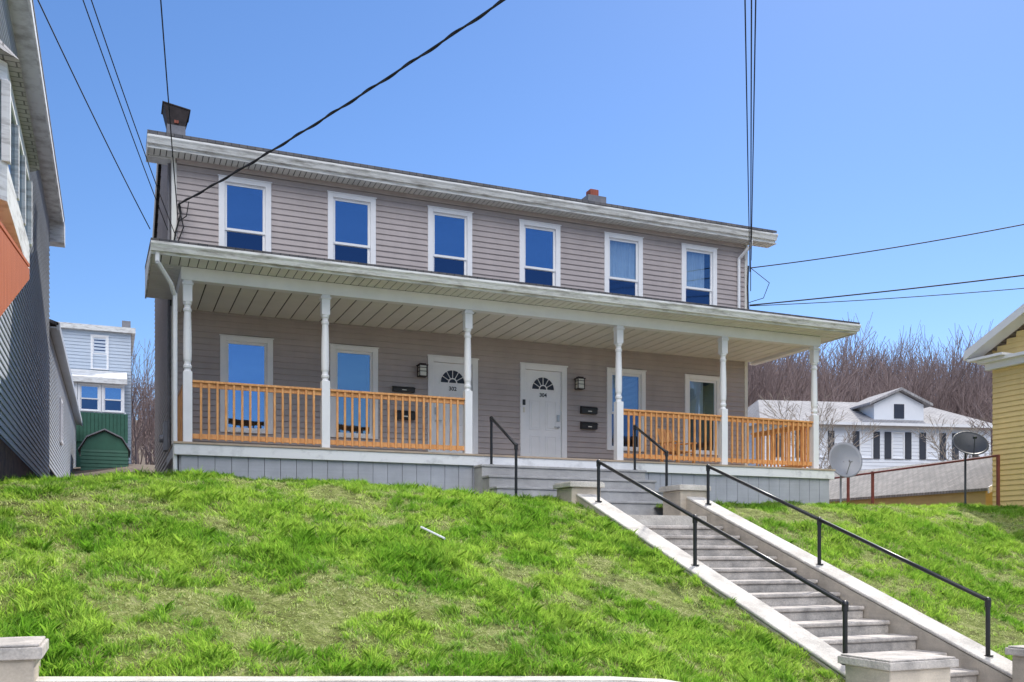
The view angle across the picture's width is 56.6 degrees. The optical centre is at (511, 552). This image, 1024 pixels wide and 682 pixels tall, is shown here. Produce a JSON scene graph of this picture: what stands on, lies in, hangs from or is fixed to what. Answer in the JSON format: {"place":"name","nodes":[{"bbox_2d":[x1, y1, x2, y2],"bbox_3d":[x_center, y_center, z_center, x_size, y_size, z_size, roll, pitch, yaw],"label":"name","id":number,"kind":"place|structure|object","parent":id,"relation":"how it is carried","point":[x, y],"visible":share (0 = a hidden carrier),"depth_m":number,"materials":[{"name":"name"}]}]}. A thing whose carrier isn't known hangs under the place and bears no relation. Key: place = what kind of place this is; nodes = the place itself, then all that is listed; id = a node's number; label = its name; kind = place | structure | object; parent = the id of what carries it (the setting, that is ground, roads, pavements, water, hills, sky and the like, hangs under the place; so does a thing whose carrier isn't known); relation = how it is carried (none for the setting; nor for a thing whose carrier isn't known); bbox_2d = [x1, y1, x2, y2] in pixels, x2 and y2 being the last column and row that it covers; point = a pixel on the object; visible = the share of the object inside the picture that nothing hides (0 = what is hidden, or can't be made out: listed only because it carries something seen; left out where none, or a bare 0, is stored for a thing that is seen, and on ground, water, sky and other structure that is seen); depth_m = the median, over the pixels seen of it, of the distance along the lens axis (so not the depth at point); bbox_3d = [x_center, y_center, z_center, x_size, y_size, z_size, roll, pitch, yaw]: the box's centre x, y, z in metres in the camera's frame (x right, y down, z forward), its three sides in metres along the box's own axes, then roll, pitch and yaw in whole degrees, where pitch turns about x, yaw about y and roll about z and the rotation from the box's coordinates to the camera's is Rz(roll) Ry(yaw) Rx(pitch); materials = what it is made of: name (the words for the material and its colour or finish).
{"place":"outdoors","nodes":[
{"label":"outdoors","id":0,"kind":"place"},
{"bbox_2d":[49,420,154,476],"bbox_3d":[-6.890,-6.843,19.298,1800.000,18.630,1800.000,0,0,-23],"label":"ground","id":1,"kind":"structure","parent":0,"point":[76,470],"depth_m":37.72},
{"bbox_2d":[0,0,82,480],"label":"grey house","id":2,"kind":"structure","parent":1,"relation":"on","point":[40,414],"depth_m":17.01,"materials":[{"name":"grey plastic"}]},
{"bbox_2d":[0,40,39,275],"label":"bay window","id":3,"kind":"structure","parent":2,"relation":"in","point":[18,152],"depth_m":10.64,"materials":[{"name":"grey"}]},
{"bbox_2d":[59,397,63,445],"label":"window","id":4,"kind":"structure","parent":2,"relation":"in","point":[61,399],"depth_m":29.38,"materials":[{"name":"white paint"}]},
{"bbox_2d":[60,321,135,466],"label":"pale blue house","id":5,"kind":"structure","parent":1,"relation":"on","point":[99,358],"depth_m":45.31,"materials":[{"name":"plastic"}]},
{"bbox_2d":[78,382,100,411],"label":"window","id":6,"kind":"structure","parent":5,"relation":"in","point":[89,394],"depth_m":43.94,"materials":[{"name":"glass"}]},
{"bbox_2d":[90,334,108,369],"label":"window","id":7,"kind":"structure","parent":5,"relation":"in","point":[93,336],"depth_m":45.81,"materials":[{"name":"white paint"}]},
{"bbox_2d":[102,384,124,412],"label":"window","id":8,"kind":"structure","parent":5,"relation":"in","point":[112,395],"depth_m":44.32,"materials":[{"name":"glass"}]},
{"bbox_2d":[78,428,130,470],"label":"green shed","id":9,"kind":"structure","parent":1,"relation":"on","point":[104,448],"depth_m":38.10,"materials":[{"name":"paint"}]},
{"bbox_2d":[0,636,958,681],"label":"retaining wall","id":10,"kind":"structure","parent":1,"relation":"on","point":[20,658],"depth_m":7.55,"materials":[{"name":"concrete"}]},
{"bbox_2d":[145,101,860,503],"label":"duplex house","id":11,"kind":"structure","parent":1,"relation":"on","point":[319,317],"depth_m":20.94,"materials":[{"name":"beige plastic"}]},
{"bbox_2d":[37,0,149,228],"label":"overhead wire","id":12,"kind":"object","parent":11,"relation":"attached to","point":[88,105],"visible":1,"depth_m":14.61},
{"bbox_2d":[83,0,167,229],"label":"overhead wire","id":13,"kind":"object","parent":11,"relation":"attached to","point":[122,108],"visible":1,"depth_m":14.98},
{"bbox_2d":[91,0,175,235],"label":"overhead wire","id":14,"kind":"object","parent":11,"relation":"attached to","point":[129,111],"visible":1,"depth_m":14.89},
{"bbox_2d":[160,0,178,223],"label":"overhead wire","id":15,"kind":"object","parent":11,"relation":"attached to","point":[168,103],"visible":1,"depth_m":15.03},
{"bbox_2d":[218,174,271,251],"bbox_3d":[-5.663,-6.786,20.050,1.105,2.012,0.565,0,0,-23],"label":"window","id":16,"kind":"structure","parent":11,"relation":"in","point":[244,207],"depth_m":20.00,"materials":[{"name":"blue glass"}]},
{"bbox_2d":[219,334,273,433],"bbox_3d":[-5.633,-3.496,20.062,1.110,2.012,0.565,0,0,-23],"label":"window","id":17,"kind":"structure","parent":11,"relation":"in","point":[243,359],"depth_m":20.23,"materials":[{"name":"blue glass"}]},
{"bbox_2d":[178,0,504,204],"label":"utility cable","id":18,"kind":"object","parent":11,"relation":"attached to","point":[453,33],"visible":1,"depth_m":15.13,"materials":[{"name":"black metal"}]},
{"bbox_2d":[327,190,376,263],"bbox_3d":[-3.581,-6.786,20.925,1.100,2.012,0.565,0,0,-23],"label":"window","id":19,"kind":"structure","parent":11,"relation":"in","point":[351,221],"depth_m":20.87,"materials":[{"name":"blue glass"}]},
{"bbox_2d":[329,343,378,438],"bbox_3d":[-3.535,-3.496,20.944,1.100,2.012,0.565,0,0,-23],"label":"window","id":20,"kind":"structure","parent":11,"relation":"in","point":[354,368],"depth_m":21.13,"materials":[{"name":"blue glass"}]},
{"bbox_2d":[427,205,472,275],"bbox_3d":[-1.498,-6.786,21.800,1.100,2.012,0.565,0,0,-23],"label":"window","id":21,"kind":"structure","parent":11,"relation":"in","point":[449,230],"depth_m":21.75,"materials":[{"name":"blue glass"}]},
{"bbox_2d":[427,354,478,453],"bbox_3d":[-1.355,-3.210,21.641,1.240,2.470,0.170,0,0,-23],"label":"door","id":22,"kind":"structure","parent":11,"relation":"in","point":[445,373],"depth_m":21.61,"materials":[{"name":"white paint"}]},
{"bbox_2d":[519,219,561,286],"bbox_3d":[0.567,-6.786,22.668,1.100,2.012,0.565,0,0,-23],"label":"window","id":23,"kind":"structure","parent":11,"relation":"in","point":[539,242],"depth_m":22.61,"materials":[{"name":"glass"}]},
{"bbox_2d":[520,362,567,457],"bbox_3d":[0.733,-3.210,22.519,1.250,2.470,0.170,0,0,-23],"label":"door","id":24,"kind":"structure","parent":11,"relation":"in","point":[543,423],"depth_m":22.52,"materials":[{"name":"white paint"}]},
{"bbox_2d":[604,231,643,295],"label":"window","id":25,"kind":"structure","parent":11,"relation":"in","point":[623,254],"depth_m":23.42,"materials":[{"name":"blue glass"}]},
{"bbox_2d":[606,367,646,451],"bbox_3d":[2.715,-3.496,23.571,1.120,2.012,0.565,0,0,-23],"label":"window","id":26,"kind":"structure","parent":11,"relation":"in","point":[633,394],"depth_m":23.49,"materials":[{"name":"blue glass"}]},
{"bbox_2d":[658,428,696,462],"bbox_3d":[3.913,-2.473,22.707,0.700,1.000,0.720,0,0,-43],"label":"wooden chair","id":27,"kind":"object","parent":11,"relation":"on","point":[670,441],"visible":0.41,"depth_m":22.77,"materials":[{"name":"brown wood"}]},
{"bbox_2d":[681,243,717,304],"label":"window","id":28,"kind":"structure","parent":11,"relation":"in","point":[694,258],"depth_m":24.27,"materials":[{"name":"blue glass"}]},
{"bbox_2d":[684,374,719,454],"bbox_3d":[4.771,-3.496,24.436,1.120,2.012,0.565,0,0,-23],"label":"window","id":29,"kind":"structure","parent":11,"relation":"in","point":[702,392],"depth_m":24.30,"materials":[{"name":"white paint"}]},
{"bbox_2d":[744,0,749,271],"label":"overhead wire","id":30,"kind":"object","parent":11,"relation":"attached to","point":[747,124],"visible":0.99,"depth_m":16.59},
{"bbox_2d":[750,0,751,290],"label":"overhead wire","id":31,"kind":"object","parent":11,"relation":"attached to","point":[751,146],"visible":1,"depth_m":17.30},
{"bbox_2d":[751,0,755,259],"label":"overhead wire","id":32,"kind":"object","parent":11,"relation":"attached to","point":[753,121],"visible":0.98,"depth_m":16.64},
{"bbox_2d":[749,275,1023,305],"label":"overhead wire","id":33,"kind":"object","parent":11,"relation":"attached to","point":[889,290],"visible":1,"depth_m":23.25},
{"bbox_2d":[751,224,1023,267],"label":"overhead wire","id":34,"kind":"object","parent":11,"relation":"attached to","point":[891,247],"visible":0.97,"depth_m":23.23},
{"bbox_2d":[752,288,1023,305],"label":"overhead wire","id":35,"kind":"object","parent":11,"relation":"attached to","point":[889,298],"visible":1,"depth_m":23.24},
{"bbox_2d":[131,307,992,464],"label":"bare woodland","id":36,"kind":"object","parent":1,"relation":"on","point":[951,392],"visible":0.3,"depth_m":89.74,"materials":[{"name":"brown plant"}]},
{"bbox_2d":[473,464,662,514],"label":"porch steps","id":37,"kind":"structure","parent":1,"relation":"on","point":[627,497],"depth_m":18.85,"materials":[{"name":"grey concrete"}]},
{"bbox_2d":[489,416,517,494],"bbox_3d":[-0.167,-1.850,18.246,0.116,1.700,1.366,0,0,-23],"label":"handrail","id":38,"kind":"object","parent":37,"relation":"on","point":[492,420],"visible":0.9,"depth_m":18.34,"materials":[{"name":"black metal"}]},
{"bbox_2d":[633,425,668,485],"bbox_3d":[2.839,-1.850,19.509,0.116,1.700,1.366,0,0,-23],"label":"handrail","id":39,"kind":"object","parent":37,"relation":"on","point":[635,427],"visible":0.94,"depth_m":19.39,"materials":[{"name":"black metal"}]},
{"bbox_2d":[553,481,1011,681],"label":"concrete staircase","id":40,"kind":"structure","parent":1,"relation":"on","point":[785,605],"depth_m":13.01,"materials":[{"name":"grey concrete"}]},
{"bbox_2d":[595,459,848,664],"bbox_3d":[2.539,-0.154,13.048,0.116,2.763,5.846,0,0,-23],"label":"handrail","id":41,"kind":"object","parent":40,"relation":"on","point":[696,519],"visible":0.97,"depth_m":12.36,"materials":[{"name":"black metal"}]},
{"bbox_2d":[705,464,993,656],"bbox_3d":[4.521,-0.154,13.882,0.116,2.763,5.846,0,0,-23],"label":"handrail","id":42,"kind":"object","parent":40,"relation":"on","point":[987,600],"visible":1,"depth_m":13.13,"materials":[{"name":"black metal"}]},
{"bbox_2d":[759,391,878,468],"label":"bare tree","id":43,"kind":"object","parent":1,"relation":"on","point":[832,440],"visible":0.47,"depth_m":41.62,"materials":[{"name":"grey plant"}]},
{"bbox_2d":[829,442,861,501],"bbox_3d":[8.227,-1.818,23.433,0.667,1.836,0.592,0,0,38],"label":"satellite dish","id":44,"kind":"object","parent":1,"relation":"on","point":[845,459],"visible":0.98,"depth_m":23.50,"materials":[{"name":"grey metal"}]},
{"bbox_2d":[748,387,992,472],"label":"white farmhouse","id":45,"kind":"object","parent":1,"relation":"on","point":[898,416],"visible":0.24,"depth_m":53.15,"materials":[{"name":"plastic"}]},
{"bbox_2d":[776,430,799,456],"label":"window","id":46,"kind":"structure","parent":45,"relation":"in","point":[799,430],"depth_m":51.91,"materials":[{"name":"white paint"}]},
{"bbox_2d":[819,430,833,457],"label":"window","id":47,"kind":"structure","parent":45,"relation":"in","point":[828,435],"depth_m":52.33,"materials":[{"name":"white paint"}]},
{"bbox_2d":[853,431,879,458],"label":"window","id":48,"kind":"structure","parent":45,"relation":"in","point":[875,442],"depth_m":52.75,"materials":[{"name":"white paint"}]},
{"bbox_2d":[885,432,911,458],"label":"window","id":49,"kind":"structure","parent":45,"relation":"in","point":[907,436],"depth_m":53.02,"materials":[{"name":"white paint"}]},
{"bbox_2d":[919,432,945,459],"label":"window","id":50,"kind":"structure","parent":45,"relation":"in","point":[923,446],"depth_m":53.23,"materials":[{"name":"white paint"}]},
{"bbox_2d":[952,433,978,459],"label":"window","id":51,"kind":"structure","parent":45,"relation":"in","point":[956,451],"depth_m":53.50,"materials":[{"name":"white paint"}]},
{"bbox_2d":[829,458,992,505],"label":"garage","id":52,"kind":"structure","parent":1,"relation":"on","point":[936,484],"depth_m":26.83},
{"bbox_2d":[830,455,999,505],"bbox_3d":[10.122,-1.414,26.053,0.060,1.828,7.531,0,0,-23],"label":"steel fence","id":53,"kind":"object","parent":1,"relation":"on","point":[872,473],"visible":0.44,"depth_m":24.45,"materials":[{"name":"brown metal"}]},
{"bbox_2d":[912,413,992,460],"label":"bare tree","id":54,"kind":"object","parent":1,"relation":"on","point":[940,438],"visible":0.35,"depth_m":41.74,"materials":[{"name":"grey plant"}]},
{"bbox_2d":[962,389,992,445],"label":"bare tree","id":55,"kind":"object","parent":1,"relation":"on","point":[986,401],"visible":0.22,"depth_m":40.25,"materials":[{"name":"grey plant"}]},
{"bbox_2d":[963,304,1023,506],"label":"yellow house","id":56,"kind":"structure","parent":1,"relation":"on","point":[998,350],"depth_m":22.65,"materials":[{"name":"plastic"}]},
{"bbox_2d":[1005,645,1023,681],"bbox_3d":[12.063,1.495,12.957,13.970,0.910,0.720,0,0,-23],"label":"concrete pillar","id":57,"kind":"structure","parent":1,"relation":"on","point":[1016,652],"depth_m":10.47,"materials":[{"name":"concrete"}]},
{"bbox_2d":[0,464,1023,681],"bbox_3d":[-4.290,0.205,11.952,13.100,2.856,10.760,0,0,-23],"label":"lawn","id":58,"kind":"structure","parent":0,"point":[307,631],"depth_m":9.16,"materials":[{"name":"green plant"}]},
{"bbox_2d":[420,526,445,539],"bbox_3d":[-0.984,-0.243,11.790,0.027,0.175,0.462,0,0,-45],"label":"plastic pipe","id":59,"kind":"object","parent":58,"relation":"on","point":[434,533],"visible":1,"depth_m":11.77,"materials":[{"name":"white paint"}]},
{"bbox_2d":[33,0,1023,419],"label":"sky","id":60,"kind":"structure","parent":0,"point":[879,124],"materials":[{"name":"blue"}]},
{"bbox_2d":[629,515,706,525],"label":"path","id":61,"kind":"structure","parent":0,"point":[670,520],"depth_m":15.96,"materials":[{"name":"concrete"}]},
{"bbox_2d":[728,505,1023,659],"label":"lawn","id":62,"kind":"structure","parent":0,"point":[972,623],"depth_m":14.97,"materials":[{"name":"green plant"}]},
{"bbox_2d":[952,431,988,503],"bbox_3d":[10.839,-1.901,22.461,0.767,2.002,0.680,0,0,-23],"label":"satellite dish","id":63,"kind":"object","parent":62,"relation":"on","point":[969,443],"visible":0.98,"depth_m":22.56,"materials":[{"name":"grey metal"}]}
]}

